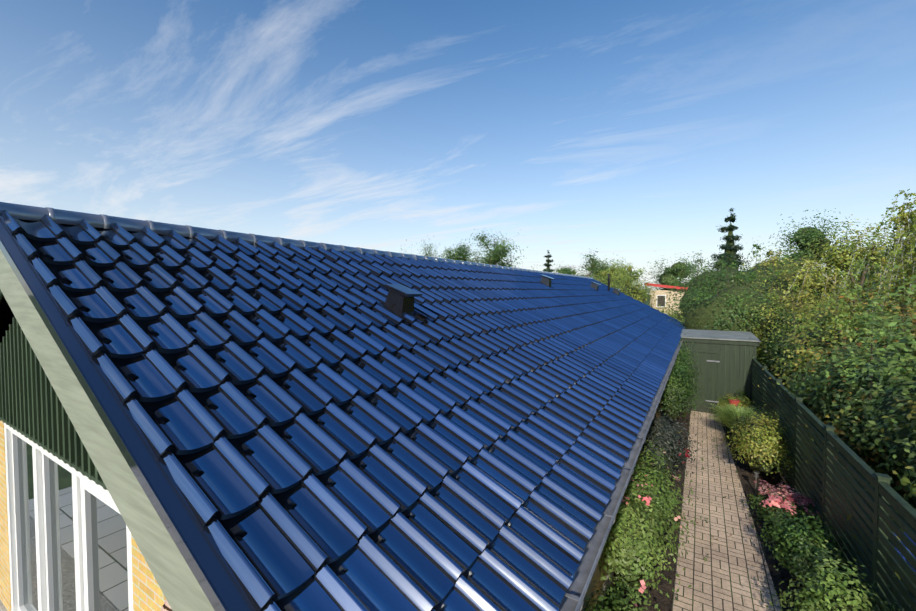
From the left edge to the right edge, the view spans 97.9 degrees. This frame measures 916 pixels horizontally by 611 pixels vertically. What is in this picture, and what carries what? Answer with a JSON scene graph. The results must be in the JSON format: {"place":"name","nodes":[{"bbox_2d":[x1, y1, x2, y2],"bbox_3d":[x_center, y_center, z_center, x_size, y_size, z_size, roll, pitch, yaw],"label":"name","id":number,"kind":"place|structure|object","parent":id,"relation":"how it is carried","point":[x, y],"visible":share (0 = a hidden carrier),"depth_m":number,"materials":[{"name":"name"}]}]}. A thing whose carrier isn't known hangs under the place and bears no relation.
{"place":"outdoors","nodes":[
{"label":"outdoors","id":0,"kind":"place"},
{"bbox_2d":[1,210,685,610],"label":"roof tiles","id":1,"kind":"object","parent":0,"point":[321,428],"visible":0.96,"depth_m":2.80,"materials":[{"name":"blue ceramic"}]},
{"bbox_2d":[377,284,422,319],"bbox_3d":[-0.688,-0.047,4.808,0.436,0.423,0.400,1,2,31],"label":"roof vent","id":2,"kind":"object","parent":1,"relation":"on","point":[399,301],"visible":0.94,"depth_m":4.72,"materials":[{"name":"grey metal"}]},
{"bbox_2d":[540,275,554,286],"bbox_3d":[2.565,-0.683,11.592,0.436,0.423,0.400,1,2,31],"label":"roof vent","id":3,"kind":"object","parent":1,"relation":"on","point":[546,280],"visible":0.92,"depth_m":11.50,"materials":[{"name":"grey metal"}]},
{"bbox_2d":[590,282,600,290],"bbox_3d":[5.526,-0.752,16.111,0.436,0.423,0.400,1,2,31],"label":"roof vent","id":4,"kind":"object","parent":1,"relation":"on","point":[594,285],"visible":0.77,"depth_m":16.01,"materials":[{"name":"grey metal"}]},
{"bbox_2d":[607,274,621,294],"bbox_3d":[7.012,-0.907,17.895,0.624,1.054,0.400,1,2,31],"label":"roof vent","id":5,"kind":"object","parent":1,"relation":"on","point":[616,291],"visible":0.85,"depth_m":17.87,"materials":[{"name":"grey metal"}]},
{"bbox_2d":[0,0,915,292],"label":"sky","id":6,"kind":"structure","parent":0,"point":[627,129],"materials":[{"name":"blue"}]},
{"bbox_2d":[401,189,915,578],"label":"trees","id":7,"kind":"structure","parent":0,"point":[814,382],"depth_m":11.01,"materials":[{"name":"green plant"}]},
{"bbox_2d":[680,338,758,413],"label":"shed","id":8,"kind":"structure","parent":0,"point":[729,373],"depth_m":12.71,"materials":[{"name":"wood"}]},
{"bbox_2d":[706,360,719,402],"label":"door hinges","id":9,"kind":"object","parent":8,"relation":"attached to","point":[712,361],"visible":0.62,"depth_m":12.79,"materials":[{"name":"silver metal"}]},
{"bbox_2d":[680,329,760,341],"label":"shed roof","id":10,"kind":"structure","parent":8,"relation":"on","point":[719,335],"depth_m":13.47,"materials":[{"name":"grey metal"}]},
{"bbox_2d":[644,295,915,600],"bbox_3d":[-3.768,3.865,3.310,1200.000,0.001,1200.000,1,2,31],"label":"ground","id":11,"kind":"structure","parent":0,"point":[909,499],"depth_m":8.10,"materials":[{"name":"green plant"}]},
{"bbox_2d":[0,421,10,610],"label":"brick wall","id":12,"kind":"structure","parent":11,"relation":"on","point":[5,592],"depth_m":4.70,"materials":[{"name":"yellow brick"}]},
{"bbox_2d":[131,534,165,610],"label":"brick wall","id":13,"kind":"structure","parent":11,"relation":"on","point":[148,594],"depth_m":2.72,"materials":[{"name":"yellow brick"}]},
{"bbox_2d":[0,317,107,489],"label":"gable boards","id":14,"kind":"object","parent":13,"relation":"on","point":[32,408],"visible":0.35,"depth_m":3.85,"materials":[{"name":"green paint"}]},
{"bbox_2d":[160,600,171,610],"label":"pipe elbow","id":15,"kind":"object","parent":13,"relation":"attached to","point":[166,606],"visible":0.04,"depth_m":2.11,"materials":[{"name":"white plastic"}]},
{"bbox_2d":[0,409,663,610],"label":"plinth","id":16,"kind":"structure","parent":11,"relation":"on","point":[3,608],"depth_m":5.15,"materials":[{"name":"concrete"}]},
{"bbox_2d":[4,423,132,610],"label":"window frame","id":17,"kind":"object","parent":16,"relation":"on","point":[83,487],"visible":0.52,"depth_m":4.00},
{"bbox_2d":[17,436,128,610],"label":"window glass","id":18,"kind":"object","parent":17,"relation":"in","point":[109,554],"visible":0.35,"depth_m":3.78,"materials":[{"name":"clear glass"}]},
{"bbox_2d":[581,399,661,610],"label":"side wall","id":19,"kind":"structure","parent":11,"relation":"on","point":[596,579],"depth_m":4.83,"materials":[{"name":"yellow brick"}]},
{"bbox_3d":[3.351,0.187,10.831,4.307,2.308,20.430,1,2,31],"label":"roof","id":20,"kind":"object","parent":19,"relation":"on","visible":0},
{"bbox_2d":[0,290,14,342],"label":"roof","id":21,"kind":"structure","parent":20,"relation":"attached to","point":[6,315],"depth_m":4.48,"materials":[{"name":"tile"}]},
{"bbox_2d":[0,250,214,610],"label":"bargeboard","id":22,"kind":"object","parent":20,"relation":"attached to","point":[178,583],"visible":0.75,"depth_m":1.94,"materials":[{"name":"paint"}]},
{"bbox_2d":[0,213,262,610],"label":"verge flashing","id":23,"kind":"object","parent":20,"relation":"attached to","point":[222,587],"visible":0.92,"depth_m":1.82,"materials":[{"name":"blue metal"}]},
{"bbox_2d":[0,202,592,278],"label":"ridge tiles","id":24,"kind":"object","parent":20,"relation":"attached to","point":[33,213],"visible":0.79,"depth_m":4.28,"materials":[{"name":"blue ceramic"}]},
{"bbox_2d":[558,340,682,610],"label":"gutter","id":25,"kind":"object","parent":20,"relation":"attached to","point":[574,596],"visible":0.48,"depth_m":2.83,"materials":[{"name":"metal"}]},
{"bbox_2d":[425,221,879,290],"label":"tree leaves","id":26,"kind":"object","parent":11,"relation":"on","point":[863,278],"depth_m":16.13,"materials":[{"name":"green plant"}]},
{"bbox_2d":[650,290,685,314],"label":"house","id":27,"kind":"structure","parent":11,"relation":"on","point":[659,292],"depth_m":34.81,"materials":[{"name":"beige stone"}]},
{"bbox_2d":[657,296,664,305],"bbox_3d":[17.873,-0.394,35.053,0.620,0.950,0.060,1,2,31],"label":"house window","id":28,"kind":"structure","parent":27,"relation":"in","point":[660,300],"depth_m":35.05,"materials":[{"name":"grey glass"}]},
{"bbox_2d":[645,283,686,289],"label":"house roof","id":29,"kind":"structure","parent":27,"relation":"on","point":[659,285],"depth_m":34.55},
{"bbox_2d":[672,411,780,610],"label":"path","id":30,"kind":"structure","parent":11,"relation":"on","point":[732,573],"depth_m":6.26,"materials":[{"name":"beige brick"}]},
{"bbox_2d":[546,223,915,506],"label":"hedge trees","id":31,"kind":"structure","parent":11,"relation":"on","point":[704,311],"depth_m":15.30,"materials":[{"name":"green plant"}]},
{"bbox_2d":[602,410,913,610],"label":"bed soil","id":32,"kind":"structure","parent":11,"relation":"on","point":[665,587],"depth_m":6.28,"materials":[{"name":"brown soil"}]},
{"bbox_2d":[728,399,739,405],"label":"flowers","id":33,"kind":"object","parent":32,"relation":"on","point":[735,402],"visible":0.6,"depth_m":11.31,"materials":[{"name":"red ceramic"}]},
{"bbox_2d":[614,360,862,610],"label":"shrub","id":34,"kind":"object","parent":32,"relation":"on","point":[759,468],"visible":0.21,"depth_m":5.26,"materials":[{"name":"green plant"}]},
{"bbox_2d":[583,334,909,610],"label":"garden shrubs","id":35,"kind":"object","parent":32,"relation":"on","point":[739,419],"visible":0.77,"depth_m":5.43,"materials":[{"name":"green plant"}]},
{"bbox_2d":[753,470,759,493],"bbox_3d":[5.807,3.469,7.761,0.114,0.480,0.120,1,2,31],"label":"solar lamp","id":36,"kind":"object","parent":32,"relation":"on","point":[756,473],"visible":0.94,"depth_m":7.75,"materials":[{"name":"silver metal"}]},
{"bbox_2d":[751,357,915,610],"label":"fence","id":37,"kind":"object","parent":32,"relation":"on","point":[884,494],"visible":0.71,"depth_m":5.09,"materials":[{"name":"green paint"}]},
{"bbox_2d":[891,533,915,571],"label":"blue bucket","id":38,"kind":"object","parent":32,"relation":"on","point":[908,563],"visible":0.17,"depth_m":4.36,"materials":[{"name":"blue plastic"}]},
{"bbox_2d":[783,192,915,316],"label":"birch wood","id":39,"kind":"object","parent":11,"relation":"on","point":[881,261],"visible":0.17,"depth_m":11.37,"materials":[{"name":"green plant"}]}
]}

